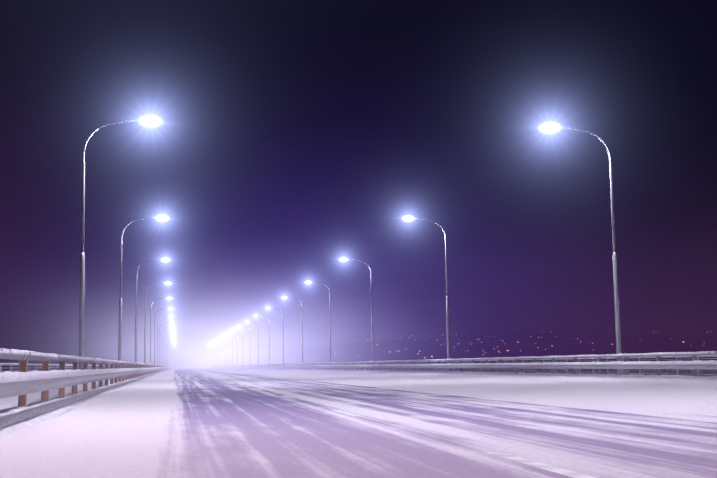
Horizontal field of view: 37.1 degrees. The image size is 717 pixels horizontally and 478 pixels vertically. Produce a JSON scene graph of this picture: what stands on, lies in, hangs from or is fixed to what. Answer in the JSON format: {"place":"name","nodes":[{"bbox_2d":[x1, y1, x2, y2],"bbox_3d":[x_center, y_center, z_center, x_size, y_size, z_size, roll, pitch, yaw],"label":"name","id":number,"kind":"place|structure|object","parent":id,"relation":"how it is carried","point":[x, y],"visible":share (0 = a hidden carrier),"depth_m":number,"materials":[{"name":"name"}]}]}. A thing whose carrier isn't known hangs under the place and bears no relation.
{"place":"outdoors","nodes":[
{"label":"outdoors","id":0,"kind":"place"},
{"bbox_2d":[0,348,167,382],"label":"guardrail","id":1,"kind":"object","parent":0,"point":[7,376],"depth_m":21.25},
{"bbox_2d":[0,367,716,477],"bbox_3d":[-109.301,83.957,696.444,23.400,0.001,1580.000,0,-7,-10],"label":"road","id":2,"kind":"structure","parent":0,"point":[183,422],"depth_m":14.37,"materials":[{"name":"white snow"}]},
{"bbox_2d":[0,367,716,427],"bbox_3d":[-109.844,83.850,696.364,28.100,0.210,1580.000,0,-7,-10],"label":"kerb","id":3,"kind":"structure","parent":2,"relation":"on","point":[11,411],"depth_m":32.13,"materials":[{"name":"stone"}]},
{"bbox_2d":[0,363,114,371],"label":"railing","id":4,"kind":"object","parent":3,"relation":"on","point":[28,365],"visible":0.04,"depth_m":38.19,"materials":[{"name":"metal"}]},
{"bbox_2d":[0,350,171,406],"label":"barrier","id":5,"kind":"object","parent":3,"relation":"on","point":[21,390],"visible":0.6,"depth_m":23.35,"materials":[{"name":"metal"}]},
{"bbox_2d":[79,117,159,369],"bbox_3d":[-11.430,0.441,51.061,3.859,12.785,0.480,0,-6,-8],"label":"street lamp","id":6,"kind":"object","parent":3,"relation":"on","point":[82,309],"depth_m":50.74,"materials":[{"name":"grey metal"}]},
{"bbox_2d":[118,216,167,365],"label":"street lamp","id":7,"kind":"object","parent":3,"relation":"on","point":[120,330],"depth_m":84.24,"materials":[{"name":"grey metal"}]},
{"bbox_2d":[135,258,168,361],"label":"street lamp","id":8,"kind":"object","parent":3,"relation":"on","point":[136,309],"depth_m":117.80,"materials":[{"name":"grey metal"}]},
{"bbox_2d":[144,282,170,362],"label":"street lamp","id":9,"kind":"object","parent":3,"relation":"on","point":[145,324],"depth_m":151.22,"materials":[{"name":"grey metal"}]},
{"bbox_2d":[150,297,171,363],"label":"street lamp","id":10,"kind":"object","parent":3,"relation":"on","point":[150,327],"depth_m":184.89,"materials":[{"name":"grey metal"}]},
{"bbox_2d":[157,316,167,364],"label":"street lamp","id":11,"kind":"object","parent":3,"relation":"on","point":[157,341],"depth_m":251.75,"materials":[{"name":"grey metal"}]},
{"bbox_2d":[154,308,172,363],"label":"street lamp","id":12,"kind":"object","parent":3,"relation":"on","point":[154,333],"depth_m":218.36,"materials":[{"name":"grey metal"}]},
{"bbox_2d":[159,322,168,364],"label":"street lamp","id":13,"kind":"object","parent":3,"relation":"on","point":[159,343],"depth_m":285.25,"materials":[{"name":"grey metal"}]},
{"bbox_2d":[161,327,166,364],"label":"street lamp","id":14,"kind":"object","parent":3,"relation":"on","point":[161,345],"depth_m":318.72,"materials":[{"name":"grey metal"}]},
{"bbox_2d":[232,333,237,364],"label":"street lamp","id":15,"kind":"object","parent":3,"relation":"on","point":[237,349],"depth_m":389.01,"materials":[{"name":"grey metal"}]},
{"bbox_2d":[246,321,258,363],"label":"street lamp","id":16,"kind":"object","parent":3,"relation":"on","point":[258,341],"depth_m":288.60,"materials":[{"name":"grey metal"}]},
{"bbox_2d":[254,315,269,363],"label":"street lamp","id":17,"kind":"object","parent":3,"relation":"on","point":[269,340],"depth_m":255.06,"materials":[{"name":"grey metal"}]},
{"bbox_2d":[266,307,283,368],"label":"street lamp","id":18,"kind":"object","parent":3,"relation":"on","point":[283,335],"depth_m":221.55,"materials":[{"name":"grey metal"}]},
{"bbox_2d":[283,296,303,368],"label":"street lamp","id":19,"kind":"object","parent":3,"relation":"on","point":[302,328],"depth_m":188.11,"materials":[{"name":"grey metal"}]},
{"bbox_2d":[306,281,330,369],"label":"street lamp","id":20,"kind":"object","parent":3,"relation":"on","point":[329,322],"depth_m":154.57,"materials":[{"name":"grey metal"}]},
{"bbox_2d":[340,258,373,369],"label":"street lamp","id":21,"kind":"object","parent":3,"relation":"on","point":[372,334],"visible":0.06,"depth_m":121.08,"materials":[{"name":"grey metal"}]},
{"bbox_2d":[402,216,449,371],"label":"street lamp","id":22,"kind":"object","parent":3,"relation":"on","point":[447,324],"visible":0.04,"depth_m":87.61,"materials":[{"name":"grey metal"}]},
{"bbox_2d":[212,352,716,375],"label":"barrier","id":23,"kind":"object","parent":3,"relation":"on","point":[693,367],"visible":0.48,"depth_m":62.14,"materials":[{"name":"metal"}]},
{"bbox_2d":[239,355,716,375],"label":"railing","id":24,"kind":"object","parent":3,"relation":"on","point":[579,371],"visible":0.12,"depth_m":63.71,"materials":[{"name":"metal"}]},
{"bbox_2d":[540,124,623,374],"bbox_3d":[11.295,0.484,53.980,3.859,12.785,0.480,0,-7,-8],"label":"street lamp","id":25,"kind":"object","parent":3,"relation":"on","point":[617,312],"visible":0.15,"depth_m":54.06,"materials":[{"name":"grey metal"}]},
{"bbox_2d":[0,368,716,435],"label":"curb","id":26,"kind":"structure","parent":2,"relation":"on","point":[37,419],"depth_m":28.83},
{"bbox_2d":[199,368,716,477],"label":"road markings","id":27,"kind":"object","parent":2,"relation":"on","point":[566,472],"visible":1,"depth_m":9.68,"materials":[{"name":"white paint"}]},
{"bbox_2d":[0,0,716,370],"label":"sky","id":28,"kind":"structure","parent":0,"point":[291,139],"materials":[{"name":"purple"}]},
{"bbox_2d":[220,351,716,365],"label":"guardrail","id":29,"kind":"object","parent":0,"point":[631,362],"depth_m":59.22,"materials":[{"name":"grey metal"}]},
{"bbox_2d":[238,333,716,374],"bbox_3d":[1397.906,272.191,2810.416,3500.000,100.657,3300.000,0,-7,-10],"label":"hill","id":30,"kind":"structure","parent":0,"point":[556,344],"depth_m":2074.63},
{"bbox_2d":[262,331,710,363],"bbox_3d":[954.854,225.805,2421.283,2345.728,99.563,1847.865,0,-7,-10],"label":"town lights","id":31,"kind":"object","parent":30,"relation":"on","point":[498,351],"visible":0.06,"depth_m":1906.38},
{"bbox_2d":[457,330,712,355],"bbox_3d":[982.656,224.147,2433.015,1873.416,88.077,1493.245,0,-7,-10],"label":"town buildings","id":32,"kind":"structure","parent":30,"relation":"on","point":[479,350],"depth_m":1862.09,"materials":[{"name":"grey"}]}
]}

